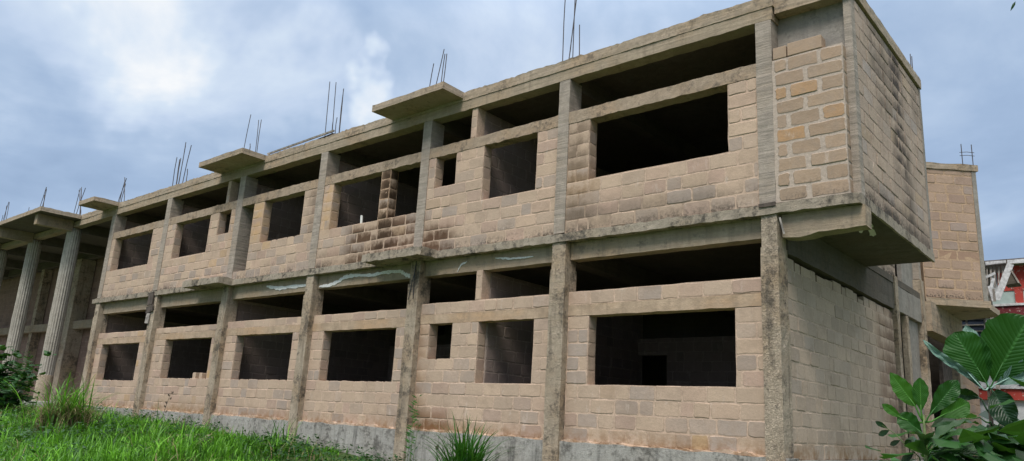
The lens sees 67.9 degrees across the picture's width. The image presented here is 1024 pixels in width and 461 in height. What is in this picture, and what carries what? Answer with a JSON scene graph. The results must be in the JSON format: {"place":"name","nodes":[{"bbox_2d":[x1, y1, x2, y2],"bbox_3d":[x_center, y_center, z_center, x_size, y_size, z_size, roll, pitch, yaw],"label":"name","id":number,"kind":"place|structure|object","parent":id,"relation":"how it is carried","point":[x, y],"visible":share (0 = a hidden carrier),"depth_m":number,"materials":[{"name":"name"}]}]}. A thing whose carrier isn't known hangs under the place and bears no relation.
{"place":"outdoors","nodes":[
{"label":"outdoors","id":0,"kind":"place"},
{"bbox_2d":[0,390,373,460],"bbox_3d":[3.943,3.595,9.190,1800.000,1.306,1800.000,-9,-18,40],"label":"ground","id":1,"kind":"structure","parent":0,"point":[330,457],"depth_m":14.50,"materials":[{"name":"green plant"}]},
{"bbox_2d":[0,345,55,412],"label":"leafy shrub","id":2,"kind":"object","parent":1,"relation":"on","point":[8,393],"visible":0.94,"depth_m":21.24,"materials":[{"name":"green plant"}]},
{"bbox_2d":[2,369,145,433],"bbox_3d":[-10.191,3.825,17.305,3.881,1.612,3.581,-1,-15,17],"label":"grass clump","id":3,"kind":"object","parent":1,"relation":"on","point":[76,409],"visible":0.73,"depth_m":17.07,"materials":[{"name":"green plant"}]},
{"bbox_2d":[107,410,153,429],"bbox_3d":[-8.641,4.386,17.389,1.545,0.615,1.427,-9,-18,40],"label":"grass clump","id":4,"kind":"object","parent":1,"relation":"on","point":[111,421],"visible":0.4,"depth_m":17.18,"materials":[{"name":"green plant"}]},
{"bbox_2d":[162,391,173,417],"bbox_3d":[-8.837,4.575,19.454,0.434,0.923,0.017,-9,-18,40],"label":"dead stalk","id":5,"kind":"object","parent":1,"relation":"on","point":[167,402],"visible":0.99,"depth_m":19.50,"materials":[{"name":"brown plant"}]},
{"bbox_2d":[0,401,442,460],"bbox_3d":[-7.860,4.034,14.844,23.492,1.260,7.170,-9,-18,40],"label":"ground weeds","id":6,"kind":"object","parent":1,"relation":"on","point":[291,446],"visible":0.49,"depth_m":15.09,"materials":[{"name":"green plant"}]},
{"bbox_2d":[262,414,301,450],"bbox_3d":[-4.709,4.023,15.238,0.763,0.792,1.141,-9,-18,40],"label":"grass clump","id":7,"kind":"object","parent":1,"relation":"on","point":[276,435],"visible":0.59,"depth_m":15.25,"materials":[{"name":"green plant"}]},
{"bbox_2d":[402,395,420,460],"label":"climbing weed","id":8,"kind":"object","parent":1,"relation":"on","point":[411,426],"visible":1,"depth_m":14.20,"materials":[{"name":"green plant"}]},
{"bbox_2d":[418,403,526,460],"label":"grass clump","id":9,"kind":"object","parent":1,"relation":"on","point":[462,452],"visible":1,"depth_m":11.60,"materials":[{"name":"green plant"}]},
{"bbox_2d":[0,0,999,460],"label":"unfinished building","id":10,"kind":"structure","parent":1,"relation":"on","point":[608,256],"depth_m":14.51,"materials":[{"name":"concrete"}]},
{"bbox_2d":[145,313,150,322],"bbox_3d":[-10.714,2.579,22.343,0.219,0.314,0.038,-9,-18,40],"label":"wooden plank","id":11,"kind":"object","parent":10,"relation":"attached to","point":[147,318],"visible":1,"depth_m":22.32,"materials":[{"name":"white wood"}]},
{"bbox_2d":[146,304,153,312],"bbox_3d":[-10.667,2.313,22.376,0.425,0.262,0.037,-9,-18,40],"label":"wooden plank","id":12,"kind":"object","parent":10,"relation":"attached to","point":[149,309],"visible":1,"depth_m":22.35,"materials":[{"name":"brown wood"}]},
{"bbox_2d":[147,292,153,305],"bbox_3d":[-10.687,2.016,22.486,0.330,0.406,0.043,-9,-18,40],"label":"wooden plank","id":13,"kind":"object","parent":10,"relation":"attached to","point":[150,298],"visible":1,"depth_m":22.46,"materials":[{"name":"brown wood"}]},
{"bbox_2d":[192,373,198,378],"bbox_3d":[-8.427,3.900,20.373,0.154,0.174,0.203,-9,-18,40],"label":"concrete block","id":14,"kind":"object","parent":10,"relation":"on","point":[195,375],"depth_m":20.29,"materials":[{"name":"beige concrete"}]},
{"bbox_2d":[199,373,206,378],"bbox_3d":[-8.167,3.865,20.156,0.154,0.170,0.201,-9,-18,40],"label":"concrete block","id":15,"kind":"object","parent":10,"relation":"on","point":[202,375],"depth_m":20.09,"materials":[{"name":"beige concrete"}]},
{"bbox_2d":[267,130,334,154],"bbox_3d":[-5.370,-2.216,19.198,2.800,0.120,0.061,-8,-18,39],"label":"roof batten","id":16,"kind":"object","parent":10,"relation":"on","point":[303,141],"visible":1,"depth_m":19.10,"materials":[{"name":"grey wood"}]},
{"bbox_2d":[408,261,416,299],"bbox_3d":[-1.993,0.993,15.168,0.154,0.782,0.039,-5,-17,31],"label":"loose cable","id":17,"kind":"object","parent":10,"relation":"hanging from","point":[412,281],"visible":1,"depth_m":15.13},
{"bbox_2d":[758,201,775,207],"bbox_3d":[3.581,-0.359,10.667,0.239,0.062,0.032,-9,-18,40],"label":"wooden plank","id":18,"kind":"object","parent":10,"relation":"attached to","point":[768,204],"visible":1,"depth_m":10.65,"materials":[{"name":"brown wood"}]},
{"bbox_2d":[779,217,784,233],"bbox_3d":[3.719,-0.064,10.467,0.073,0.246,0.020,-5,-16,29],"label":"wooden splinter","id":19,"kind":"object","parent":10,"relation":"on","point":[782,227],"visible":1,"depth_m":10.46,"materials":[{"name":"grey wood"}]},
{"bbox_2d":[875,421,920,460],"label":"leafy sprig","id":20,"kind":"object","parent":1,"relation":"on","point":[908,457],"visible":0.89,"depth_m":5.02,"materials":[{"name":"green plant"}]},
{"bbox_2d":[882,372,1002,460],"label":"young leafy plant","id":21,"kind":"object","parent":1,"relation":"on","point":[947,401],"visible":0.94,"depth_m":4.96,"materials":[{"name":"green plant"}]},
{"bbox_2d":[865,376,1023,460],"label":"undergrowth","id":22,"kind":"object","parent":1,"relation":"on","point":[1006,447],"visible":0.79,"depth_m":4.86,"materials":[{"name":"green plant"}]},
{"bbox_2d":[923,313,1023,460],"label":"broad leaved plant","id":23,"kind":"object","parent":1,"relation":"on","point":[995,351],"visible":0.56,"depth_m":5.41,"materials":[{"name":"green plant"}]},
{"bbox_2d":[962,258,1023,426],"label":"red house","id":24,"kind":"structure","parent":1,"relation":"on","point":[1011,300],"depth_m":20.43,"materials":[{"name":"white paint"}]},
{"bbox_2d":[962,320,966,329],"bbox_3d":[12.427,2.847,21.103,0.461,0.731,0.190,-9,-18,40],"label":"window","id":25,"kind":"structure","parent":24,"relation":"in","point":[964,322],"depth_m":21.03,"materials":[{"name":"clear glass"}]},
{"bbox_2d":[967,319,985,336],"bbox_3d":[12.755,2.797,20.829,0.461,0.730,0.190,-9,-18,40],"label":"window","id":26,"kind":"structure","parent":24,"relation":"in","point":[978,325],"depth_m":20.81,"materials":[{"name":"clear glass"}]},
{"bbox_2d":[985,259,1021,426],"bbox_3d":[12.293,3.808,18.863,1.088,6.073,1.284,-9,-18,40],"label":"broken lean to roof","id":27,"kind":"object","parent":1,"relation":"on","point":[1009,279],"visible":0.64,"depth_m":19.00,"materials":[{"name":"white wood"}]},
{"bbox_2d":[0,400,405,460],"bbox_3d":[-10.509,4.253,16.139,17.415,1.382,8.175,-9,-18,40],"label":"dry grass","id":28,"kind":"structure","parent":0,"point":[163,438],"depth_m":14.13,"materials":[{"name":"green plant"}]},
{"bbox_2d":[0,0,1023,260],"label":"sky","id":29,"kind":"structure","parent":0,"point":[95,94],"materials":[{"name":"blue"}]}
]}

